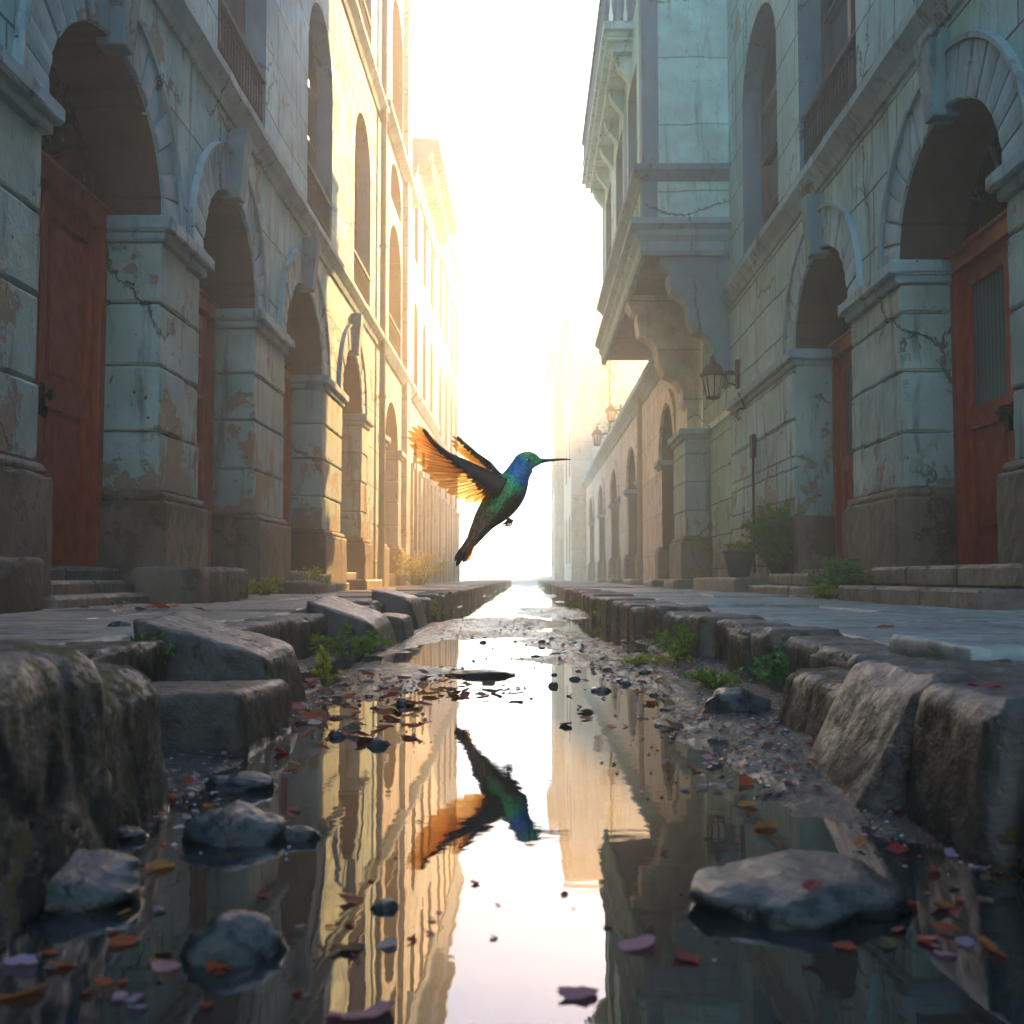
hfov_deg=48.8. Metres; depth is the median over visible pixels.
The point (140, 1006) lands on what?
petal
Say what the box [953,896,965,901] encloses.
fallen leaf
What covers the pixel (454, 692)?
fallen leaf
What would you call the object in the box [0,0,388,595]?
stone townhouse
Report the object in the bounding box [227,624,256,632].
kerb stone
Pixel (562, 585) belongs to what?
kerb stone
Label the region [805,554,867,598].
shrub
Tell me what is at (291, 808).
fallen leaf
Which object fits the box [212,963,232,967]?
fallen leaf
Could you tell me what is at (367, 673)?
fallen leaf
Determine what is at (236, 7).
window
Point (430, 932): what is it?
petal
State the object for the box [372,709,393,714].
fallen leaf
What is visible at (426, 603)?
kerb stone
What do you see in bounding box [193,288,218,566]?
door
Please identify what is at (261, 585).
weed clump
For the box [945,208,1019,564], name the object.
door
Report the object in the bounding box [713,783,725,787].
petal
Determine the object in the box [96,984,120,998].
fallen leaf
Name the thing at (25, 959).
petal
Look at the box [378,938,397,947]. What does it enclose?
petal
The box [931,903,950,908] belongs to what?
fallen leaf
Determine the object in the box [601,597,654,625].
kerb stone
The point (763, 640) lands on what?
kerb stone
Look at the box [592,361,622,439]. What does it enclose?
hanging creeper
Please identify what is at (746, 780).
fallen leaf
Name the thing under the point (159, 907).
petal
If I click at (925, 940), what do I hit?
fallen leaf
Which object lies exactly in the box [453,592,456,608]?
kerb stone
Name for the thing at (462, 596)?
kerb stone
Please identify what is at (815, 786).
gravel
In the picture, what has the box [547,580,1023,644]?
pavement
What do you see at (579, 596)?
kerb stone
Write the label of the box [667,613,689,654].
kerb stone
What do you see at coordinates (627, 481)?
arcaded building
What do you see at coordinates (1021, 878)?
stone block
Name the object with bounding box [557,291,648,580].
building
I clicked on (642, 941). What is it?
petal
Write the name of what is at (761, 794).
pebble
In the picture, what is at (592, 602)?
kerb stone
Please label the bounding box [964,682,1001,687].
fallen leaf
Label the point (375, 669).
river stone
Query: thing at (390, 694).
fallen leaf
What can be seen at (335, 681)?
fallen leaf
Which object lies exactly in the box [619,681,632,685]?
pebble
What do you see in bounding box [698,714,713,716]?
fallen leaf
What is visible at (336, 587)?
stone steps
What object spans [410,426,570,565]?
hummingbird
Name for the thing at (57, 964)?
fallen leaf
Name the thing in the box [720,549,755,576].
flower pot
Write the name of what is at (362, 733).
fallen leaf
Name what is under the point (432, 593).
kerb stone
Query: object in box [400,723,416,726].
fallen leaf
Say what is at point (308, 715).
fallen leaf
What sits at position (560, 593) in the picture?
kerb stone
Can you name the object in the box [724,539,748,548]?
pot plant
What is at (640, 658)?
weed clump
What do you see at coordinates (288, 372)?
door
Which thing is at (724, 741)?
pebble
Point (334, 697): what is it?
fallen leaf
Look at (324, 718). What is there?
fallen leaf
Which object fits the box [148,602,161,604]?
fallen leaf
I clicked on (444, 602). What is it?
kerb stone
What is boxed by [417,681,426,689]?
fallen leaf
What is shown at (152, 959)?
fallen leaf
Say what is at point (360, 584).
stone steps
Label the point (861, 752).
stone block
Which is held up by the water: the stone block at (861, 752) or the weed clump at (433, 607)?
the weed clump at (433, 607)
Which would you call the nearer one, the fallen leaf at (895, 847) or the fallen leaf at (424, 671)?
the fallen leaf at (895, 847)
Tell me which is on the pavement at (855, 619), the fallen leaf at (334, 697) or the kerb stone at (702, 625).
the kerb stone at (702, 625)
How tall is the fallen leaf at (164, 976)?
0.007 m
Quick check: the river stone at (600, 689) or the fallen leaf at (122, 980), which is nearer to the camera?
the fallen leaf at (122, 980)
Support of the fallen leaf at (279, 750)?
on the water
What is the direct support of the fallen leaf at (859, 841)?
on the water
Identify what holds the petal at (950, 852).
on the water
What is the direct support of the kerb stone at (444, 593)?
on the ground
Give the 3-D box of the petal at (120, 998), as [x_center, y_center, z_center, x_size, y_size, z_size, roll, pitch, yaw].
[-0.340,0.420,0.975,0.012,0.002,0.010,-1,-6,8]
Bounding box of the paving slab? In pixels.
[889,634,1023,660]
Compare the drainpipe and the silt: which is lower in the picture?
the silt
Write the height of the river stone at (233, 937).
0.052 m
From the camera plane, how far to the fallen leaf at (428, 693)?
3.49 m
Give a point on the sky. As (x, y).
(502, 85)
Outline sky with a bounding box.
[412,0,602,580]
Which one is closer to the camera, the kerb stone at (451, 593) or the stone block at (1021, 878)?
the stone block at (1021, 878)
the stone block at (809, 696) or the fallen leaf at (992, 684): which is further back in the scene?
the stone block at (809, 696)
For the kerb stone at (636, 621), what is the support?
on the pavement at (855, 619)
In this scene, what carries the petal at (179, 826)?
on the water
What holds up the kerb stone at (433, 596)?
on the ground
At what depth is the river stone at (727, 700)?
2.94 m
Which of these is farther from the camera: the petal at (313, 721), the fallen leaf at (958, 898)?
the petal at (313, 721)
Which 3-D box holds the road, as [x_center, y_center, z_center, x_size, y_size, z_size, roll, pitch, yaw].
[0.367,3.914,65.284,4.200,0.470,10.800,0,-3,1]
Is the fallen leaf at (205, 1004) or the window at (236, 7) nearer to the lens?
the fallen leaf at (205, 1004)
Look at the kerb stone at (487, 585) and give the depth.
24.06 m
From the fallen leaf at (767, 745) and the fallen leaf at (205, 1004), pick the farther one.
the fallen leaf at (767, 745)
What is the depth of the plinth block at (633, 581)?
23.95 m
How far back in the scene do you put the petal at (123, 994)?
0.98 m
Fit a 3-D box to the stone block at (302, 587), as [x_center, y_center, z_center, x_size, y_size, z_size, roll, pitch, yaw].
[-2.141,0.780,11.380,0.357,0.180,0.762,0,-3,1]
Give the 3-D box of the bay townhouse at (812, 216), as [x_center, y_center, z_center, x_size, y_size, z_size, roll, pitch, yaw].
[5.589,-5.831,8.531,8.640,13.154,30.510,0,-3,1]
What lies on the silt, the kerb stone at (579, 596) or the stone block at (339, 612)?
the stone block at (339, 612)
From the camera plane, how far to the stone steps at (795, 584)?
10.53 m
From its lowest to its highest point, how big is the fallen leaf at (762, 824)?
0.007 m
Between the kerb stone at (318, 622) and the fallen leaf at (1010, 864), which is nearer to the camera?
the fallen leaf at (1010, 864)
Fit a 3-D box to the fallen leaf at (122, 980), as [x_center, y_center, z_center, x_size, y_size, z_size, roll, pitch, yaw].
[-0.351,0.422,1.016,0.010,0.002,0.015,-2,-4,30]
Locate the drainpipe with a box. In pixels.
[749,434,756,572]
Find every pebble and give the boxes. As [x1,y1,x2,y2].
[569,676,580,679]
[602,667,611,670]
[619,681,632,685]
[638,669,650,674]
[706,737,717,742]
[712,763,722,766]
[718,739,727,743]
[757,791,768,796]
[768,792,781,796]
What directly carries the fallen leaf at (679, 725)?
on the silt
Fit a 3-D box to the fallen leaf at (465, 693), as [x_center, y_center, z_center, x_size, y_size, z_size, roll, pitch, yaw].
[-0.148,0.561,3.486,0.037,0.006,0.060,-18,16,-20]
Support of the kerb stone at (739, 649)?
on the ground
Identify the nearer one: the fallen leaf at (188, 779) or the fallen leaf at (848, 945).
the fallen leaf at (848, 945)
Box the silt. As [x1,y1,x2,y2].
[163,584,1019,877]
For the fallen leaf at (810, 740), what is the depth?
2.30 m
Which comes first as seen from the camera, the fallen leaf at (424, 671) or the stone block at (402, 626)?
the fallen leaf at (424, 671)
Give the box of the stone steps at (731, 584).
[693,577,768,591]
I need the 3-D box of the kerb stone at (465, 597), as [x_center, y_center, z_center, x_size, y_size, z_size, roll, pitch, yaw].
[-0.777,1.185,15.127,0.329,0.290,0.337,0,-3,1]
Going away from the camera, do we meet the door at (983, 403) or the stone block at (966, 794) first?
the stone block at (966, 794)
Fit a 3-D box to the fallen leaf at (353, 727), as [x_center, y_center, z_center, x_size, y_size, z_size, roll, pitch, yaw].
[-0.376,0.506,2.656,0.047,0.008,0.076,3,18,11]
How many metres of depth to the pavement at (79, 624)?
5.16 m
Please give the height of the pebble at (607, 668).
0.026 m
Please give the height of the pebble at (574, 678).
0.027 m
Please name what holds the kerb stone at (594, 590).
on the ground
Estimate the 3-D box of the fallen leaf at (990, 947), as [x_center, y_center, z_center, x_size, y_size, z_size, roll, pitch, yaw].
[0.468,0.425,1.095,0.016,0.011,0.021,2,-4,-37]
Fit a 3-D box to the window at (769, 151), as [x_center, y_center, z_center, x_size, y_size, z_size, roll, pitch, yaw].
[3.256,-4.632,13.647,0.082,2.850,2.000,0,-3,1]
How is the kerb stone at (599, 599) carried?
on the ground
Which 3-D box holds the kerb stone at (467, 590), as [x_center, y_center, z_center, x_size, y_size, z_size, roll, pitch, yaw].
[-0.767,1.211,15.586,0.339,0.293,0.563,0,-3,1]
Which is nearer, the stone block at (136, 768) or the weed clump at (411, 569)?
the stone block at (136, 768)
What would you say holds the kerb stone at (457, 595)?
on the ground
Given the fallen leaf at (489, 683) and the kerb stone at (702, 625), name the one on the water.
the fallen leaf at (489, 683)
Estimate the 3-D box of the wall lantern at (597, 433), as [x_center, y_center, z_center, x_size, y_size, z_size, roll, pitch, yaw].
[2.822,-2.453,36.132,0.588,0.678,0.386,-1,-4,21]
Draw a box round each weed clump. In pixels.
[130,631,176,663]
[247,576,288,594]
[294,565,329,587]
[307,623,394,659]
[310,643,343,687]
[389,553,449,584]
[430,598,444,619]
[563,598,580,608]
[588,604,600,619]
[607,650,693,665]
[646,616,694,659]
[681,664,751,687]
[749,643,789,686]
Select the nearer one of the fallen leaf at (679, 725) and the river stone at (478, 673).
the fallen leaf at (679, 725)
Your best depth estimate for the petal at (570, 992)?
0.99 m
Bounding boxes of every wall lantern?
[591,426,608,445]
[605,403,621,421]
[700,353,739,399]
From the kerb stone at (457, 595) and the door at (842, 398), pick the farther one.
the kerb stone at (457, 595)
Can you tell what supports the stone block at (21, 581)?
on the pavement at (79, 624)
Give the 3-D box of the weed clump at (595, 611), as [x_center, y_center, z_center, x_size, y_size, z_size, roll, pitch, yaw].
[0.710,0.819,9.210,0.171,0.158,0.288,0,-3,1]
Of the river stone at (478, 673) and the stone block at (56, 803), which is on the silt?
the stone block at (56, 803)
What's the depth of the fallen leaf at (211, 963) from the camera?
1.05 m
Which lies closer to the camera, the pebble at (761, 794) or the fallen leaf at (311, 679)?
the pebble at (761, 794)
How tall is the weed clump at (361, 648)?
0.164 m
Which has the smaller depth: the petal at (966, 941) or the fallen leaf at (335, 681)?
the petal at (966, 941)
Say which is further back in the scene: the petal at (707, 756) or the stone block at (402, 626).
the stone block at (402, 626)
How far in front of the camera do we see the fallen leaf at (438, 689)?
3.57 m
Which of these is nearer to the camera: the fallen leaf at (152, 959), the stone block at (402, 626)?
the fallen leaf at (152, 959)
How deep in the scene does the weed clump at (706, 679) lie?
3.65 m
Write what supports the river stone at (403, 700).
on the water
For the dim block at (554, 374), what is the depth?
61.38 m
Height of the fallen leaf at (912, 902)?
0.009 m
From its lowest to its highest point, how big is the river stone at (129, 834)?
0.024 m
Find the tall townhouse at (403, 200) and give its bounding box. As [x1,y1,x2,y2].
[378,0,419,586]
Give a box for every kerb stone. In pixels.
[220,620,279,639]
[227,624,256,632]
[244,615,309,659]
[287,613,327,655]
[295,608,306,612]
[350,600,380,612]
[361,605,376,610]
[380,602,384,612]
[409,593,439,616]
[413,593,440,612]
[417,591,448,611]
[419,598,432,621]
[426,591,453,609]
[436,589,460,604]
[441,595,447,613]
[447,589,463,605]
[450,587,475,601]
[452,591,458,606]
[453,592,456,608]
[461,586,480,598]
[462,589,468,603]
[463,590,466,604]
[475,584,488,594]
[481,583,493,592]
[553,584,572,593]
[556,585,576,596]
[558,586,586,599]
[561,587,585,599]
[563,589,566,601]
[566,588,593,603]
[570,589,601,600]
[573,591,578,607]
[578,591,614,608]
[579,590,609,591]
[581,593,623,610]
[585,594,589,613]
[589,593,633,598]
[589,596,634,619]
[597,597,633,622]
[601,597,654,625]
[611,600,668,631]
[620,602,676,636]
[628,607,644,639]
[645,604,690,638]
[649,604,710,643]
[662,611,718,645]
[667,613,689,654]
[685,613,764,657]
[715,619,791,663]
[727,626,781,679]
[750,626,842,688]
[782,636,885,689]
[809,645,907,669]
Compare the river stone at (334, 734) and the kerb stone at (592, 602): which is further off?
the kerb stone at (592, 602)
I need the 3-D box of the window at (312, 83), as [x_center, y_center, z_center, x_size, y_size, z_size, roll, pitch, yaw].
[-2.617,-4.796,14.010,0.082,2.920,1.650,0,-3,1]
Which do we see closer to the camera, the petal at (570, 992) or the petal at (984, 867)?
the petal at (570, 992)
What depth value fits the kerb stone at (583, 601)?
11.17 m
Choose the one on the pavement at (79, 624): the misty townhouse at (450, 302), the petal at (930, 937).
the misty townhouse at (450, 302)
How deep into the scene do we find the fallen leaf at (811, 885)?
1.18 m
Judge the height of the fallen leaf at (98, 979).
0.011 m
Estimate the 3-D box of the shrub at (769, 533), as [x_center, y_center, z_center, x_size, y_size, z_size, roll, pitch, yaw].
[2.883,0.287,12.127,0.879,0.839,0.850,0,-3,1]
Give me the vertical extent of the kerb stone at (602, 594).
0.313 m
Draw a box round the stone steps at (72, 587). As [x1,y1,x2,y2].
[43,567,148,608]
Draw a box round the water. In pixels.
[0,584,1023,1023]
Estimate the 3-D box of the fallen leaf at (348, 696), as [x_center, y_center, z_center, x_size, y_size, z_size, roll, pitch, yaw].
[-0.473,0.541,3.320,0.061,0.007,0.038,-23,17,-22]
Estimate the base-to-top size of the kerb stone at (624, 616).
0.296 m
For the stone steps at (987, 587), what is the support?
on the pavement at (855, 619)
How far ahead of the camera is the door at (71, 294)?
7.39 m
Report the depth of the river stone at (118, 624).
3.62 m
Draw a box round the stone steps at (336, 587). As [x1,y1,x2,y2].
[291,574,348,592]
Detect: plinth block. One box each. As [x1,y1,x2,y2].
[594,578,607,582]
[605,578,622,582]
[623,579,644,584]
[643,579,664,586]
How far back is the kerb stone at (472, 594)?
16.74 m
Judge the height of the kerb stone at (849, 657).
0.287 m
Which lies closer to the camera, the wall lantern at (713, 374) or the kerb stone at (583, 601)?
the kerb stone at (583, 601)
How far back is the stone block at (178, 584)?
7.19 m
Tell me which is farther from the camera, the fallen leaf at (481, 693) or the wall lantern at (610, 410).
the wall lantern at (610, 410)
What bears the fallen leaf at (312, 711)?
on the water
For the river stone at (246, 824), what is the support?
on the water
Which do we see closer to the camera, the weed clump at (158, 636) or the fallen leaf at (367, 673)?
the weed clump at (158, 636)
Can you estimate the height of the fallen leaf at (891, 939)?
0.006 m
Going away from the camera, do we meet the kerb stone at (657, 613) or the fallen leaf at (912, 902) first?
the fallen leaf at (912, 902)
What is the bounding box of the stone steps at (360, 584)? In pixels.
[346,579,381,589]
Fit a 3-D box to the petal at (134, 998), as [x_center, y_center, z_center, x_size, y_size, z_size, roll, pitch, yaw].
[-0.327,0.420,0.975,0.014,0.007,0.013,-2,-4,36]
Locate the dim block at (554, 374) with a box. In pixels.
[545,342,563,579]
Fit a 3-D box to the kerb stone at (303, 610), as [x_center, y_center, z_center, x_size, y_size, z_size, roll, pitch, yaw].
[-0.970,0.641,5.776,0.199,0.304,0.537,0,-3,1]
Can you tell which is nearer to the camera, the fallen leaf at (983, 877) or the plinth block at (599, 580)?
the fallen leaf at (983, 877)
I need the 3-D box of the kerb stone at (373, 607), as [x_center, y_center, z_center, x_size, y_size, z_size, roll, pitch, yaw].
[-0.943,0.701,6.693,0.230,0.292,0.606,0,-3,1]
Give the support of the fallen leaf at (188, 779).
on the silt
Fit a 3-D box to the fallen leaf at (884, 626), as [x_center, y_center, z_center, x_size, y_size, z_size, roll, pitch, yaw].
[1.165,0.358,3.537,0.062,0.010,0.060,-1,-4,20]
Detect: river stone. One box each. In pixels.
[45,849,144,914]
[107,621,131,626]
[117,825,148,841]
[179,909,288,966]
[181,799,287,846]
[204,771,277,791]
[281,824,320,841]
[328,730,345,737]
[358,668,391,671]
[366,737,388,746]
[370,898,398,910]
[396,698,413,705]
[444,669,515,676]
[548,682,557,686]
[591,686,610,691]
[687,849,912,931]
[701,687,771,713]
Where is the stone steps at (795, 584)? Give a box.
[748,573,834,598]
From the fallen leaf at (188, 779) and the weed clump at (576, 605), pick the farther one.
the weed clump at (576, 605)
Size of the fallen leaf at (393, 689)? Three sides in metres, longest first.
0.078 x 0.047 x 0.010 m
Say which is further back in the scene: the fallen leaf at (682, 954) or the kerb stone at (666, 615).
the kerb stone at (666, 615)
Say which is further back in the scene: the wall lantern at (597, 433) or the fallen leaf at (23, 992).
the wall lantern at (597, 433)
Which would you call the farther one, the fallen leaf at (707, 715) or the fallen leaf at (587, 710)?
the fallen leaf at (587, 710)
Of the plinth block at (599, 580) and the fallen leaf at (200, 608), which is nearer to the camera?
the fallen leaf at (200, 608)
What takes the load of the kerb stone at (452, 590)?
on the ground
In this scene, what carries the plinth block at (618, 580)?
on the pavement at (855, 619)
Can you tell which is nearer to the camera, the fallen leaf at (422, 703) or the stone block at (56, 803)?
the stone block at (56, 803)
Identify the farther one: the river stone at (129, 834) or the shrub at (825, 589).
the shrub at (825, 589)
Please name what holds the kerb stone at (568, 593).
on the ground
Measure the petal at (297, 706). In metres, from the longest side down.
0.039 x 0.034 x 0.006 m
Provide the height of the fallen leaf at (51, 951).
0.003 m
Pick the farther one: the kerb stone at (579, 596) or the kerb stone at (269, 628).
the kerb stone at (579, 596)
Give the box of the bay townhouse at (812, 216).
[582,0,1023,584]
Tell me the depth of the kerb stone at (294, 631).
4.71 m
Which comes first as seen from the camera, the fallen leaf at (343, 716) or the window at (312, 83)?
the fallen leaf at (343, 716)
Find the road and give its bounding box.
[483,576,551,583]
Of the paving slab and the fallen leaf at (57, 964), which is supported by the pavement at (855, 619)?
the paving slab
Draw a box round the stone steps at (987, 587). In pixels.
[838,563,1023,609]
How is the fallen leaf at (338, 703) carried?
on the water
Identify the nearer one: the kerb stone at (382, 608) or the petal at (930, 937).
the petal at (930, 937)
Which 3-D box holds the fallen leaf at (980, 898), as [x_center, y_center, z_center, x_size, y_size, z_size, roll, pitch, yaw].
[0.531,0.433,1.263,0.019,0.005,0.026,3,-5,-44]
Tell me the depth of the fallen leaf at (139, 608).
5.44 m
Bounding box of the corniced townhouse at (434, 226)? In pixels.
[410,137,457,583]
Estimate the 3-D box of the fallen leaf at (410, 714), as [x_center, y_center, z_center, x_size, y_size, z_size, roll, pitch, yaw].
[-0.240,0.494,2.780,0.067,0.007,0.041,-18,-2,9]
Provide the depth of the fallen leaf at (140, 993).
0.98 m
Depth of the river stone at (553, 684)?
3.77 m
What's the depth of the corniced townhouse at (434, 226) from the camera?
27.46 m
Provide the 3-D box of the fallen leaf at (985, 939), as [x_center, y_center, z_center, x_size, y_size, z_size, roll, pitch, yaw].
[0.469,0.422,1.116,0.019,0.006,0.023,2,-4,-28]
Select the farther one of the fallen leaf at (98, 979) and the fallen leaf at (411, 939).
the fallen leaf at (411, 939)
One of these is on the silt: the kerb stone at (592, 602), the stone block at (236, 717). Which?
the stone block at (236, 717)
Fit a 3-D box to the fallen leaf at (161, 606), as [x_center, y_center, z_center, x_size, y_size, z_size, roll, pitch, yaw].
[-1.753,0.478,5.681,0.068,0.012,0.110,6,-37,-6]
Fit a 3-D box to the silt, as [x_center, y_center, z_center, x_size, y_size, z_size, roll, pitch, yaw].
[0.324,2.083,29.984,2.350,0.126,59.412,0,-3,1]
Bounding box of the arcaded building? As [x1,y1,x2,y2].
[581,354,952,580]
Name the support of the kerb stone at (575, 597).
on the ground
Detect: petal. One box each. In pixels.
[2,954,37,964]
[112,996,124,999]
[113,991,128,999]
[125,993,142,1003]
[128,1004,146,1008]
[151,959,180,971]
[152,906,163,910]
[173,824,183,828]
[182,813,190,818]
[292,703,306,708]
[308,719,321,723]
[326,1000,395,1018]
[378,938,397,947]
[425,930,434,934]
[558,986,597,998]
[618,934,655,950]
[701,754,712,758]
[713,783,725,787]
[920,936,939,938]
[933,949,956,955]
[944,848,958,856]
[955,936,974,946]
[968,863,990,869]
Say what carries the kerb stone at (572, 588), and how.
on the ground
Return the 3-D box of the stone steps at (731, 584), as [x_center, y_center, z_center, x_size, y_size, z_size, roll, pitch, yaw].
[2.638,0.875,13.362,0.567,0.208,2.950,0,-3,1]
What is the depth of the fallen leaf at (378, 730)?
2.60 m
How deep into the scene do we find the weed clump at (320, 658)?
3.59 m
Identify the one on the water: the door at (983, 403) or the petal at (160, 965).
the petal at (160, 965)
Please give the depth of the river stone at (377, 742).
2.44 m
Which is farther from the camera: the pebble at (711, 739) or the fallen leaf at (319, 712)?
the fallen leaf at (319, 712)
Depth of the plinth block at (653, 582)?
19.26 m
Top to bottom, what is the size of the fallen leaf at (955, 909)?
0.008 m
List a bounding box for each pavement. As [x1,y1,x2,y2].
[0,580,502,644]
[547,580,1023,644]
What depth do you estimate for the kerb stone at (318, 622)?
5.24 m
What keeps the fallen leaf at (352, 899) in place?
on the water
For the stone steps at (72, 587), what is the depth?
6.65 m
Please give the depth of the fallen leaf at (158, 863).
1.42 m
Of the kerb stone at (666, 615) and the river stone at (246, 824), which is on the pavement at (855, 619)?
the kerb stone at (666, 615)
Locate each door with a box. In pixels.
[31,148,112,565]
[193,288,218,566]
[280,364,294,526]
[828,328,855,567]
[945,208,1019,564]
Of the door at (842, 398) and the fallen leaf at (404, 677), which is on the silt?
the fallen leaf at (404, 677)
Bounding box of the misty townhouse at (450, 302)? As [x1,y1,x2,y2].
[434,237,465,582]
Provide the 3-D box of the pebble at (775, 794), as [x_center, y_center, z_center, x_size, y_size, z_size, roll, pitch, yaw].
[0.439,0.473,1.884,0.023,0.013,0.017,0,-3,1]
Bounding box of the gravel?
[129,608,1011,898]
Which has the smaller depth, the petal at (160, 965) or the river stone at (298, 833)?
the petal at (160, 965)
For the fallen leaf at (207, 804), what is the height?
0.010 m
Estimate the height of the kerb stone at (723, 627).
0.294 m
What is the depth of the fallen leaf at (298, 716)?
2.86 m
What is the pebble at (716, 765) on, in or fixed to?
on the silt
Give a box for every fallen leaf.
[0,983,44,997]
[38,949,60,953]
[45,961,81,966]
[90,975,113,984]
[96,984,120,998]
[109,934,142,945]
[117,978,127,984]
[132,992,144,998]
[135,607,146,610]
[142,859,174,868]
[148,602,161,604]
[148,958,166,961]
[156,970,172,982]
[157,603,169,608]
[169,792,180,798]
[183,776,193,783]
[193,607,210,611]
[200,1001,214,1006]
[203,803,213,806]
[206,959,220,971]
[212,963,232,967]
[273,748,289,753]
[287,807,298,810]
[292,712,310,719]
[297,711,314,719]
[306,676,320,682]
[310,708,326,716]
[311,702,328,704]
[315,710,324,713]
[315,714,330,722]
[324,696,344,698]
[326,678,341,687]
[326,942,364,950]
[331,701,344,705]
[335,892,363,903]
[336,714,355,718]
[337,669,349,673]
[341,693,357,700]
[341,722,361,733]
[356,730,374,736]
[361,670,375,675]
[370,725,390,734]
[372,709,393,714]
[383,692,404,697]
[387,686,401,692]
[397,676,412,679]
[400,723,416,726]
[402,710,424,716]
[407,936,416,941]
[408,701,431,705]
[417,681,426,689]
[418,669,428,673]
[422,692,440,694]
[430,688,444,691]
[447,691,460,694]
[459,691,469,696]
[476,692,490,695]
[482,680,495,685]
[560,891,568,896]
[577,709,593,711]
[579,716,592,719]
[671,722,683,729]
[672,947,699,963]
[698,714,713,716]
[738,800,757,806]
[739,774,754,784]
[753,820,776,829]
[761,741,772,748]
[800,879,822,891]
[802,738,814,741]
[830,941,857,949]
[852,837,866,845]
[875,624,894,627]
[879,936,897,942]
[881,842,908,853]
[891,926,904,930]
[908,900,916,903]
[916,935,938,943]
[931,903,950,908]
[931,921,961,930]
[933,900,954,906]
[949,906,961,914]
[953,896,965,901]
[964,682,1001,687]
[976,894,993,902]
[979,874,991,880]
[979,935,996,945]
[982,944,1007,956]
[1004,863,1020,866]
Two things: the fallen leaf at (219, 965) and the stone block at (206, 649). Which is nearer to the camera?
the fallen leaf at (219, 965)
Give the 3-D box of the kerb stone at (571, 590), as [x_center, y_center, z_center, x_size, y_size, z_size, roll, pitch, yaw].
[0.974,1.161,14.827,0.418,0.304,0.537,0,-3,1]
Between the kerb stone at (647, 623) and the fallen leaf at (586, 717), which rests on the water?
the fallen leaf at (586, 717)
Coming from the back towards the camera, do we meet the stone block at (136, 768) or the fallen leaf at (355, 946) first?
the stone block at (136, 768)
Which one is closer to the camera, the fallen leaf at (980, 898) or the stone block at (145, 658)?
the fallen leaf at (980, 898)
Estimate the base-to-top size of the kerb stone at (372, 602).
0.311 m
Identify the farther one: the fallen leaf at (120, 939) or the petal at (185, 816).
the petal at (185, 816)
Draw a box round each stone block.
[0,556,44,613]
[0,639,118,948]
[43,639,164,681]
[93,662,169,827]
[131,566,248,603]
[133,611,305,705]
[152,679,292,754]
[275,581,322,593]
[306,595,397,652]
[371,588,427,629]
[382,613,413,639]
[664,579,692,588]
[777,667,849,739]
[804,657,1023,811]
[907,682,1023,870]
[1019,840,1023,882]
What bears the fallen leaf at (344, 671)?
on the silt
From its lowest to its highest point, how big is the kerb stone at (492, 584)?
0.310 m
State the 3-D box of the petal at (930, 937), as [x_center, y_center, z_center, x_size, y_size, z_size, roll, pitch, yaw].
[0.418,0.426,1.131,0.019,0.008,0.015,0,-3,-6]
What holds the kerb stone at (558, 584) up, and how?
on the ground
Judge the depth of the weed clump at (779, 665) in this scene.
3.16 m
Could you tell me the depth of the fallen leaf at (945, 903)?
1.25 m
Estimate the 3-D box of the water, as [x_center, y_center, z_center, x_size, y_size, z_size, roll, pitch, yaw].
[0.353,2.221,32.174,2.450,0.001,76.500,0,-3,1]
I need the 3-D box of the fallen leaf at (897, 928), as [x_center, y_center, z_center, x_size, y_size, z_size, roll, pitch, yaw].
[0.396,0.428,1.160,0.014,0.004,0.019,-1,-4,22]
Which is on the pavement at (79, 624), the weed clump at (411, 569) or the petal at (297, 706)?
the weed clump at (411, 569)
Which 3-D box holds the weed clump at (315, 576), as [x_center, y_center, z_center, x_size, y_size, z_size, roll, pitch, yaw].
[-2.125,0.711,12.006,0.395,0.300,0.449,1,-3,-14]
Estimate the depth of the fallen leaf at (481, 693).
3.50 m
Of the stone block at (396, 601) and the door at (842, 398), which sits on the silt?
the stone block at (396, 601)
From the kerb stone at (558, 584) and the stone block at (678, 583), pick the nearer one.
the stone block at (678, 583)
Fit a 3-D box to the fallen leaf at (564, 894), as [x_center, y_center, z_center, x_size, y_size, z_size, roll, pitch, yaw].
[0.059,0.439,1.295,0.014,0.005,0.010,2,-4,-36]
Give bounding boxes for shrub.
[740,501,792,573]
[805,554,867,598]
[807,578,837,599]
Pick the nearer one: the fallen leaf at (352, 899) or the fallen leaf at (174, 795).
the fallen leaf at (352, 899)
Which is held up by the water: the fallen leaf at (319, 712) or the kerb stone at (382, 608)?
the fallen leaf at (319, 712)
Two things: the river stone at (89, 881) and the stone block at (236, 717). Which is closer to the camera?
the river stone at (89, 881)
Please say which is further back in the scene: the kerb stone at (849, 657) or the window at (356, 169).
the window at (356, 169)
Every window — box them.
[220,0,244,79]
[307,25,316,203]
[354,143,357,251]
[761,20,777,227]
[821,0,855,136]
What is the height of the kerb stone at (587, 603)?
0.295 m
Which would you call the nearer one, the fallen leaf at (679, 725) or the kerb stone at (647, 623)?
the fallen leaf at (679, 725)
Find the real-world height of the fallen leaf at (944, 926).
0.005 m
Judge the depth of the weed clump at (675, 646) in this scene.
4.67 m
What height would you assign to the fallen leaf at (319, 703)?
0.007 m
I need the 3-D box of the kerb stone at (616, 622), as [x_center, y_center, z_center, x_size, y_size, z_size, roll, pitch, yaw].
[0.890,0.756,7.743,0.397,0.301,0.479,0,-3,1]
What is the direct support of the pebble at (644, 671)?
on the silt
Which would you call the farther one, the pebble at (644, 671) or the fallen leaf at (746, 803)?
the pebble at (644, 671)
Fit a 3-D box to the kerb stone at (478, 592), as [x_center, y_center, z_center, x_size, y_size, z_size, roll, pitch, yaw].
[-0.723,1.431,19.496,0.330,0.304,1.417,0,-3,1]
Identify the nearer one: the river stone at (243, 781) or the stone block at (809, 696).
the river stone at (243, 781)

